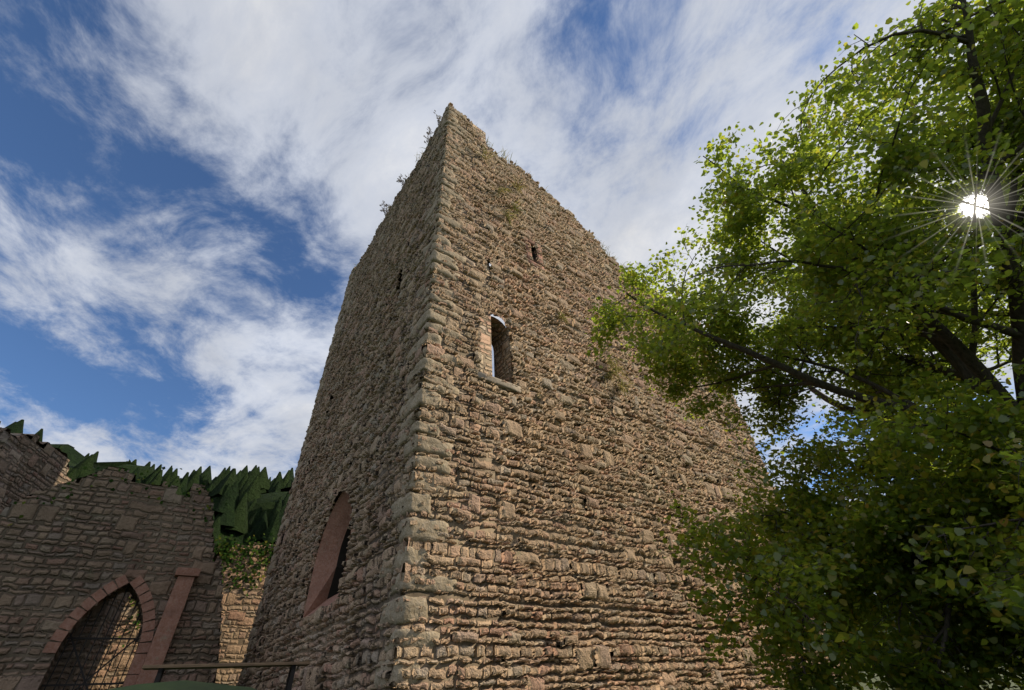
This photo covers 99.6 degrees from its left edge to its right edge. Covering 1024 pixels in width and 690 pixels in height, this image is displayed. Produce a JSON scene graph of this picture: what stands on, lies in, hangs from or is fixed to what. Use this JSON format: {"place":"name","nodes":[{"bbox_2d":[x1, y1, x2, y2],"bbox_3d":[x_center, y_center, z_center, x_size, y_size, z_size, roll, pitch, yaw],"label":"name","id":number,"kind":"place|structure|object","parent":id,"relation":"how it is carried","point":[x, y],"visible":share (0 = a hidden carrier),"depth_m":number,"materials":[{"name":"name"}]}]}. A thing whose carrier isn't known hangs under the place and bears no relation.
{"place":"outdoors","nodes":[
{"label":"outdoors","id":0,"kind":"place"},
{"bbox_2d":[0,444,25,513],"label":"ruin gable","id":1,"kind":"structure","parent":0,"point":[16,474],"depth_m":13.63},
{"bbox_2d":[0,429,71,509],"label":"stone wall","id":2,"kind":"structure","parent":0,"point":[39,468],"depth_m":14.86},
{"bbox_2d":[1,428,68,474],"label":"gable caps","id":3,"kind":"object","parent":2,"relation":"on","point":[30,436],"visible":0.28,"depth_m":14.94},
{"bbox_2d":[0,427,109,689],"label":"archway passage wall","id":4,"kind":"structure","parent":0,"point":[71,661],"depth_m":10.83,"materials":[{"name":"grey stone"}]},
{"bbox_2d":[0,429,129,689],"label":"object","id":5,"kind":"object","parent":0,"point":[11,456],"visible":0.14,"depth_m":11.82,"materials":[{"name":"grey stone"}]},
{"bbox_2d":[67,590,140,641],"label":"ruin wall","id":6,"kind":"structure","parent":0,"point":[104,604],"depth_m":11.36,"materials":[{"name":"stone"}]},
{"bbox_2d":[0,467,223,689],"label":"ruin wall","id":7,"kind":"structure","parent":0,"point":[62,558],"depth_m":11.21,"materials":[{"name":"stone"}]},
{"bbox_2d":[37,584,142,689],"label":"molding","id":8,"kind":"structure","parent":7,"relation":"attached to","point":[78,624],"depth_m":10.86,"materials":[{"name":"brown stone"}]},
{"bbox_2d":[42,575,154,686],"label":"arch","id":9,"kind":"structure","parent":7,"relation":"attached to","point":[87,604],"depth_m":10.71,"materials":[{"name":"brown stone"}]},
{"bbox_2d":[135,567,200,684],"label":"buttress","id":10,"kind":"structure","parent":7,"relation":"attached to","point":[165,631],"depth_m":11.07,"materials":[{"name":"brown stone"}]},
{"bbox_2d":[88,543,274,689],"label":"ruin wall","id":11,"kind":"structure","parent":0,"point":[239,610],"depth_m":17.73,"materials":[{"name":"beige stone"}]},
{"bbox_2d":[118,533,275,647],"bbox_3d":[-12.425,10.062,18.333,14.126,4.598,0.578,23,-46,-29],"label":"ivy","id":12,"kind":"object","parent":11,"relation":"attached to","point":[224,550],"visible":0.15,"depth_m":19.14,"materials":[{"name":"green plant"}]},
{"bbox_2d":[243,278,354,686],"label":"tower wall","id":13,"kind":"structure","parent":0,"point":[257,639],"depth_m":13.83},
{"bbox_2d":[236,104,448,689],"label":"tower wall","id":14,"kind":"structure","parent":0,"point":[347,443],"depth_m":11.68,"materials":[{"name":"brown stone"}]},
{"bbox_2d":[303,491,352,616],"bbox_3d":[-3.479,5.003,10.536,1.800,2.580,2.450,23,-46,-29],"label":"window surround","id":15,"kind":"object","parent":14,"relation":"in","point":[328,569],"visible":0.32,"depth_m":10.78,"materials":[{"name":"brown stone"}]},
{"bbox_2d":[237,105,468,688],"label":"cornerstones","id":16,"kind":"object","parent":14,"relation":"attached to","point":[411,501],"visible":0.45,"depth_m":8.18,"materials":[{"name":"brown stone"}]},
{"bbox_2d":[379,110,441,214],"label":"plants","id":17,"kind":"object","parent":14,"relation":"on","point":[400,180],"visible":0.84,"depth_m":19.87,"materials":[{"name":"green plant"}]},
{"bbox_2d":[347,136,438,689],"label":"tower wall","id":18,"kind":"structure","parent":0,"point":[380,637],"depth_m":7.43,"materials":[{"name":"stone"}]},
{"bbox_2d":[397,119,500,689],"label":"tower wall","id":19,"kind":"structure","parent":0,"point":[485,363],"depth_m":7.89,"materials":[{"name":"brown stone"}]},
{"bbox_2d":[0,0,1023,593],"label":"sky","id":20,"kind":"structure","parent":0,"point":[192,192],"materials":[{"name":"blue"}]},
{"bbox_2d":[475,144,637,402],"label":"wall plants","id":21,"kind":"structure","parent":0,"point":[615,368],"depth_m":13.63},
{"bbox_2d":[108,666,1023,689],"bbox_3d":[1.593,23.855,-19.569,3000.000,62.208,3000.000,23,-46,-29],"label":"ground","id":22,"kind":"structure","parent":0,"point":[183,685],"depth_m":2.79,"materials":[{"name":"green plant"}]},
{"bbox_2d":[9,466,221,682],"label":"wall edge stones","id":23,"kind":"object","parent":22,"relation":"on","point":[78,480],"visible":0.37,"depth_m":12.23,"materials":[{"name":"stone"}]},
{"bbox_2d":[41,582,140,689],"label":"gate","id":24,"kind":"structure","parent":23,"relation":"attached to","point":[85,683],"depth_m":10.53,"materials":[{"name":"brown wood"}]},
{"bbox_2d":[7,466,227,525],"bbox_3d":[-10.690,4.303,11.964,4.813,2.260,0.290,21,-46,-28],"label":"ruin ivy","id":25,"kind":"object","parent":23,"relation":"attached to","point":[113,489],"visible":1,"depth_m":12.33,"materials":[{"name":"green plant"}]},
{"bbox_2d":[142,661,310,689],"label":"railing","id":26,"kind":"object","parent":22,"relation":"on","point":[161,669],"visible":0.95,"depth_m":7.04,"materials":[{"name":"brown wood"}]},
{"bbox_2d":[354,114,696,320],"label":"plants","id":27,"kind":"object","parent":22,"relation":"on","point":[528,176],"depth_m":18.52,"materials":[{"name":"green plant"}]},
{"bbox_2d":[531,245,537,263],"bbox_3d":[0.230,-2.638,15.394,0.240,0.850,1.800,23,-46,-29],"label":"slit window","id":28,"kind":"structure","parent":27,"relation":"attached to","point":[533,254],"depth_m":15.11,"materials":[{"name":"black stone"}]},
{"bbox_2d":[506,250,605,638],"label":"tower wall","id":29,"kind":"structure","parent":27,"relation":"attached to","point":[512,369],"depth_m":13.57,"materials":[{"name":"stone"}]},
{"bbox_2d":[584,0,1023,689],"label":"lime tree","id":30,"kind":"object","parent":22,"relation":"on","point":[916,516],"depth_m":6.61,"materials":[{"name":"green plant"}]},
{"bbox_2d":[391,102,851,689],"label":"tower wall","id":31,"kind":"structure","parent":0,"point":[589,466],"depth_m":10.14,"materials":[{"name":"brown stone"}]},
{"bbox_2d":[491,316,511,382],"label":"window","id":32,"kind":"structure","parent":31,"relation":"in","point":[500,341],"depth_m":11.65,"materials":[{"name":"brown stone"}]},
{"bbox_2d":[477,237,543,392],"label":"tower window frames","id":33,"kind":"structure","parent":31,"relation":"attached to","point":[499,383],"depth_m":10.42,"materials":[{"name":"beige stone"}]},
{"bbox_2d":[687,323,840,681],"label":"cornerstones","id":34,"kind":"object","parent":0,"point":[761,466],"depth_m":16.32,"materials":[{"name":"brown stone"}]},
{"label":"hill","id":35,"kind":"structure","parent":0,"visible":0},
{"bbox_2d":[0,419,293,545],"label":"forest","id":36,"kind":"object","parent":35,"relation":"on","point":[255,499],"visible":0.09,"depth_m":45.40,"materials":[{"name":"green plant"}]},
{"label":"hill","id":37,"kind":"structure","parent":0,"visible":0},
{"bbox_2d":[844,596,1018,671],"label":"leaves","id":38,"kind":"object","parent":37,"relation":"on","point":[890,650],"visible":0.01,"depth_m":56.98,"materials":[{"name":"green plant"}]}
]}

